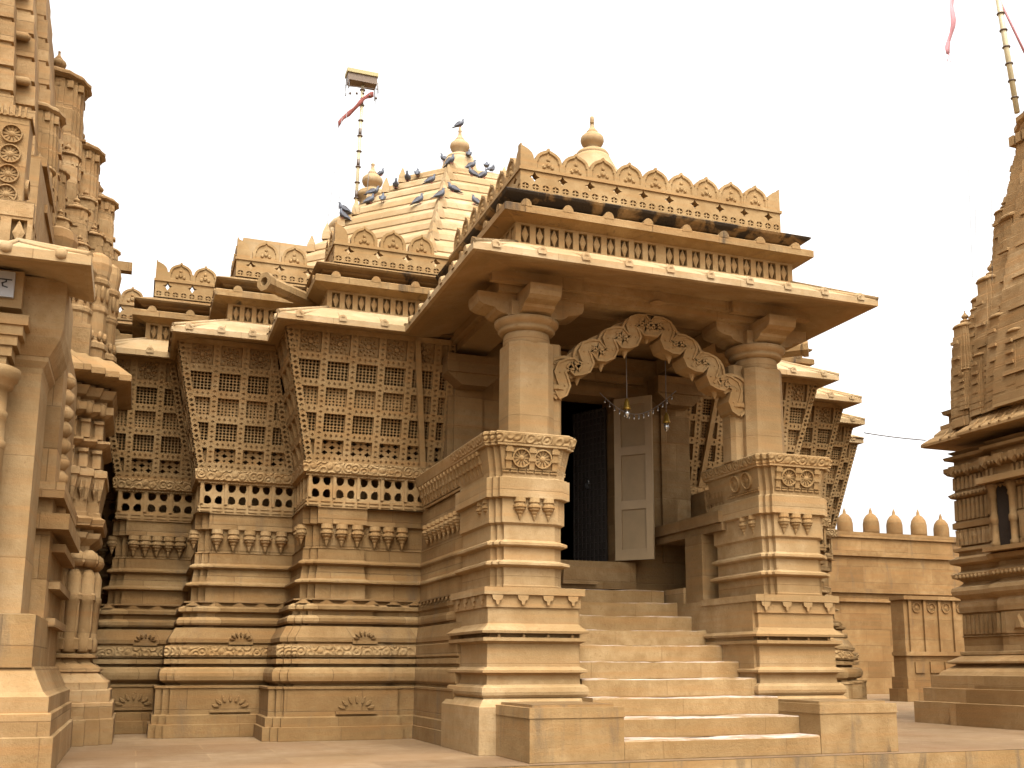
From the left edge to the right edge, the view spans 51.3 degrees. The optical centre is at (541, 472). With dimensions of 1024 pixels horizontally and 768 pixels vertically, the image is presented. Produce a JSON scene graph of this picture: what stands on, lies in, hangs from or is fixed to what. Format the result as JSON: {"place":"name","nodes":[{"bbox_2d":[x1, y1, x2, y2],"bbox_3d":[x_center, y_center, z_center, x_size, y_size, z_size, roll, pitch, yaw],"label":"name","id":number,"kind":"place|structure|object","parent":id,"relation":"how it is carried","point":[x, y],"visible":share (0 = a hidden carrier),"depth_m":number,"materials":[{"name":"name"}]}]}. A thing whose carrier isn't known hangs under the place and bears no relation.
{"place":"outdoors","nodes":[
{"label":"outdoors","id":0,"kind":"place"},
{"bbox_2d":[49,0,1023,536],"label":"sky","id":1,"kind":"structure","parent":0,"point":[215,122],"materials":[{"name":"white"}]},
{"bbox_2d":[55,694,1023,767],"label":"courtyard floor","id":2,"kind":"structure","parent":0,"point":[132,751],"depth_m":11.09,"materials":[{"name":"beige stone"}]},
{"bbox_2d":[0,0,131,767],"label":"sandstone shrine","id":3,"kind":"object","parent":2,"relation":"on","point":[65,387],"visible":1,"depth_m":10.88,"materials":[{"name":"beige stone"}]},
{"bbox_2d":[0,271,15,298],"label":"sign plate","id":4,"kind":"object","parent":3,"relation":"attached to","point":[7,283],"visible":1,"depth_m":9.28,"materials":[{"name":"white paint"}]},
{"bbox_2d":[91,116,898,763],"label":"sandstone temple","id":5,"kind":"structure","parent":2,"relation":"on","point":[393,466],"depth_m":13.33,"materials":[{"name":"beige stone"}]},
{"bbox_2d":[339,208,351,220],"bbox_3d":[-3.523,-4.627,19.152,0.335,0.184,0.133,22,-10,3],"label":"pigeon","id":6,"kind":"object","parent":5,"relation":"on","point":[342,213],"visible":1,"depth_m":19.11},
{"bbox_2d":[338,202,353,213],"bbox_3d":[-3.545,-4.772,19.246,0.339,0.186,0.134,14,-10,2],"label":"pigeon","id":7,"kind":"object","parent":5,"relation":"on","point":[345,208],"visible":1,"depth_m":19.20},
{"bbox_2d":[327,67,378,222],"bbox_3d":[-4.426,-6.433,24.190,1.257,5.871,0.496,4,-11,-20],"label":"flagpole","id":8,"kind":"object","parent":5,"relation":"attached to","point":[363,80],"visible":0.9,"depth_m":24.61,"materials":[{"name":"beige paint"}]},
{"bbox_2d":[361,194,373,203],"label":"pigeon","id":9,"kind":"object","parent":5,"relation":"on","point":[369,199],"visible":1,"depth_m":19.56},
{"bbox_2d":[364,186,379,195],"bbox_3d":[-3.142,-5.208,19.711,0.331,0.182,0.131,-6,-10,-2],"label":"pigeon","id":10,"kind":"object","parent":5,"relation":"on","point":[374,191],"visible":1,"depth_m":19.67,"materials":[{"name":"grey"}]},
{"bbox_2d":[377,168,383,175],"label":"pigeon","id":11,"kind":"object","parent":5,"relation":"on","point":[380,173],"visible":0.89,"depth_m":24.61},
{"bbox_2d":[379,193,385,201],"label":"pigeon","id":12,"kind":"object","parent":5,"relation":"on","point":[382,197],"visible":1,"depth_m":19.29,"materials":[{"name":"grey"}]},
{"bbox_2d":[393,178,398,188],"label":"pigeon","id":13,"kind":"object","parent":5,"relation":"on","point":[395,184],"visible":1,"depth_m":19.77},
{"bbox_2d":[404,170,410,181],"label":"pigeon","id":14,"kind":"object","parent":5,"relation":"on","point":[407,176],"visible":0.91,"depth_m":19.89,"materials":[{"name":"grey"}]},
{"bbox_2d":[409,193,423,205],"bbox_3d":[-2.184,-4.769,18.618,0.327,0.179,0.129,-20,-6,-14],"label":"pigeon","id":15,"kind":"object","parent":5,"relation":"on","point":[418,199],"visible":1,"depth_m":18.58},
{"bbox_2d":[414,168,420,176],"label":"pigeon","id":16,"kind":"object","parent":5,"relation":"on","point":[416,172],"visible":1,"depth_m":20.06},
{"bbox_2d":[422,174,435,183],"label":"pigeon","id":17,"kind":"object","parent":5,"relation":"on","point":[430,179],"visible":1,"depth_m":19.35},
{"bbox_2d":[431,188,445,197],"bbox_3d":[-1.778,-4.786,18.280,0.335,0.184,0.133,-15,-2,-27],"label":"pigeon","id":18,"kind":"object","parent":5,"relation":"on","point":[440,193],"visible":1,"depth_m":18.24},
{"bbox_2d":[440,153,446,162],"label":"pigeon","id":19,"kind":"object","parent":5,"relation":"on","point":[442,157],"visible":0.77,"depth_m":21.20,"materials":[{"name":"grey"}]},
{"bbox_2d":[443,154,454,167],"bbox_3d":[-1.729,-5.802,19.847,0.322,0.177,0.128,-27,-20,18],"label":"pigeon","id":20,"kind":"object","parent":5,"relation":"on","point":[449,160],"visible":0.98,"depth_m":19.80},
{"bbox_2d":[447,182,462,192],"bbox_3d":[-1.536,-5.035,18.862,0.326,0.179,0.129,11,-11,-4],"label":"pigeon","id":21,"kind":"object","parent":5,"relation":"on","point":[453,188],"visible":1,"depth_m":18.82,"materials":[{"name":"grey"}]},
{"bbox_2d":[452,119,464,127],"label":"pigeon","id":22,"kind":"object","parent":5,"relation":"on","point":[459,123],"visible":1,"depth_m":21.48,"materials":[{"name":"grey"}]},
{"bbox_2d":[465,160,475,168],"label":"pigeon","id":23,"kind":"object","parent":5,"relation":"on","point":[471,164],"visible":0.81,"depth_m":20.21,"materials":[{"name":"grey"}]},
{"bbox_2d":[468,167,480,177],"bbox_3d":[-1.254,-5.569,19.794,0.305,0.168,0.121,18,-10,3],"label":"pigeon","id":24,"kind":"object","parent":5,"relation":"on","point":[472,172],"visible":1,"depth_m":19.76,"materials":[{"name":"grey"}]},
{"bbox_2d":[471,194,479,204],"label":"pigeon","id":25,"kind":"object","parent":5,"relation":"on","point":[475,200],"visible":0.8,"depth_m":18.63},
{"bbox_2d":[476,168,486,178],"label":"pigeon","id":26,"kind":"object","parent":5,"relation":"on","point":[482,174],"visible":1,"depth_m":19.79,"materials":[{"name":"grey"}]},
{"bbox_2d":[483,161,489,168],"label":"pigeon","id":27,"kind":"object","parent":5,"relation":"on","point":[486,165],"visible":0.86,"depth_m":20.55,"materials":[{"name":"grey"}]},
{"bbox_2d":[487,164,494,172],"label":"pigeon","id":28,"kind":"object","parent":5,"relation":"on","point":[492,168],"visible":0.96,"depth_m":20.26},
{"bbox_2d":[623,355,630,417],"bbox_3d":[1.050,-1.314,13.255,0.104,1.320,0.104,4,-11,-20],"label":"hanging bell","id":29,"kind":"object","parent":5,"relation":"hanging from","point":[626,408],"visible":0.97,"depth_m":13.14,"materials":[{"name":"gold metal"}]},
{"bbox_2d":[614,395,654,560],"bbox_3d":[1.260,0.071,14.602,0.560,2.260,0.042,-5,-12,27],"label":"door leaf","id":30,"kind":"structure","parent":5,"relation":"in","point":[633,439],"depth_m":14.59,"materials":[{"name":"white paint"}]},
{"bbox_2d":[600,391,675,419],"bbox_3d":[1.252,-0.889,13.798,1.062,0.430,0.028,3,-11,-15],"label":"garland","id":31,"kind":"object","parent":5,"relation":"hanging from","point":[640,413],"visible":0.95,"depth_m":13.76,"materials":[{"name":"metal"}]},
{"bbox_2d":[663,360,670,431],"bbox_3d":[1.599,-1.096,13.752,0.104,1.170,0.104,4,-11,-20],"label":"hanging bell","id":32,"kind":"object","parent":5,"relation":"hanging from","point":[666,422],"visible":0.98,"depth_m":13.65,"materials":[{"name":"gold metal"}]},
{"bbox_2d":[828,508,962,693],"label":"boundary wall","id":33,"kind":"structure","parent":0,"point":[874,569],"depth_m":35.59,"materials":[{"name":"stone"}]},
{"bbox_2d":[889,595,964,701],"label":"carved wall","id":34,"kind":"structure","parent":0,"point":[927,636],"depth_m":27.84,"materials":[{"name":"stone"}]},
{"bbox_2d":[914,111,1023,729],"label":"shrine tower","id":35,"kind":"structure","parent":0,"point":[980,683],"depth_m":16.52,"materials":[{"name":"stone"}]},
{"bbox_2d":[864,432,925,440],"bbox_3d":[6.016,-0.617,18.214,0.020,0.385,1.280,6,-12,-31],"label":"cable","id":36,"kind":"object","parent":35,"relation":"attached to","point":[895,437],"visible":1,"depth_m":18.18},
{"bbox_2d":[962,0,1023,277],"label":"flagpole","id":37,"kind":"object","parent":35,"relation":"attached to","point":[1002,11],"visible":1,"depth_m":16.93,"materials":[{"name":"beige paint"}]},
{"bbox_2d":[945,0,955,61],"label":"pennant","id":38,"kind":"object","parent":37,"relation":"hanging from","point":[952,26],"visible":1,"depth_m":16.69,"materials":[{"name":"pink fabric"}]},
{"label":"ground","id":39,"kind":"structure","parent":0,"visible":0},
{"bbox_2d":[475,749,1023,767],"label":"platform edge","id":40,"kind":"object","parent":39,"relation":"on","point":[1012,758],"visible":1,"depth_m":10.73,"materials":[{"name":"stone"}]}
]}

